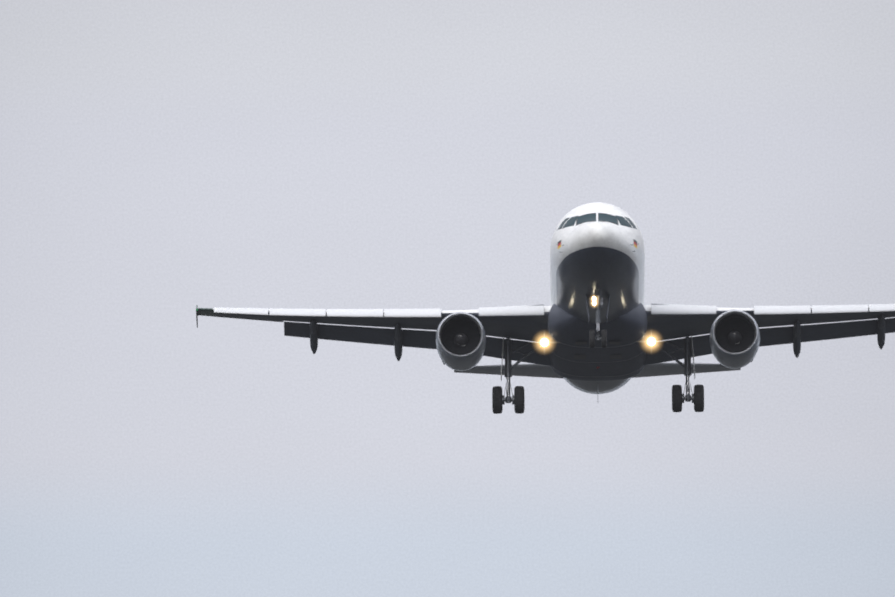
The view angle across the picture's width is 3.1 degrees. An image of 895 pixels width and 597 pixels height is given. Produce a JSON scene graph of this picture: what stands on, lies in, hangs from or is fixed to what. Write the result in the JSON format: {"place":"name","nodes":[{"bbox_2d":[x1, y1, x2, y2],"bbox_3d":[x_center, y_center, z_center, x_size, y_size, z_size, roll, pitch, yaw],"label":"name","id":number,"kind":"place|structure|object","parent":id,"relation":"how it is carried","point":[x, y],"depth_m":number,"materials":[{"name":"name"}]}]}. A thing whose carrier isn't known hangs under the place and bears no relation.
{"place":"outdoors","nodes":[
{"label":"outdoors","id":0,"kind":"place"},
{"bbox_2d":[0,0,894,596],"label":"sky","id":1,"kind":"structure","parent":0,"point":[160,160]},
{"bbox_2d":[196,202,894,413],"bbox_3d":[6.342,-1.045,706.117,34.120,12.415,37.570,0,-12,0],"label":"aircraft","id":2,"kind":"object","parent":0,"point":[597,249],"depth_m":702.06,"materials":[{"name":"paint"}]},
{"bbox_2d":[530,334,553,355],"bbox_3d":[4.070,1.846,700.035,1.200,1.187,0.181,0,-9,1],"label":"landing light","id":3,"kind":"object","parent":2,"relation":"attached to","point":[542,340],"depth_m":700.04,"materials":[{"name":"white glass"}]},
{"bbox_2d":[639,327,665,355],"bbox_3d":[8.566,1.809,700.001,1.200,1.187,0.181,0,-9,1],"label":"landing light","id":4,"kind":"object","parent":2,"relation":"attached to","point":[649,339],"depth_m":700.00,"materials":[{"name":"white glass"}]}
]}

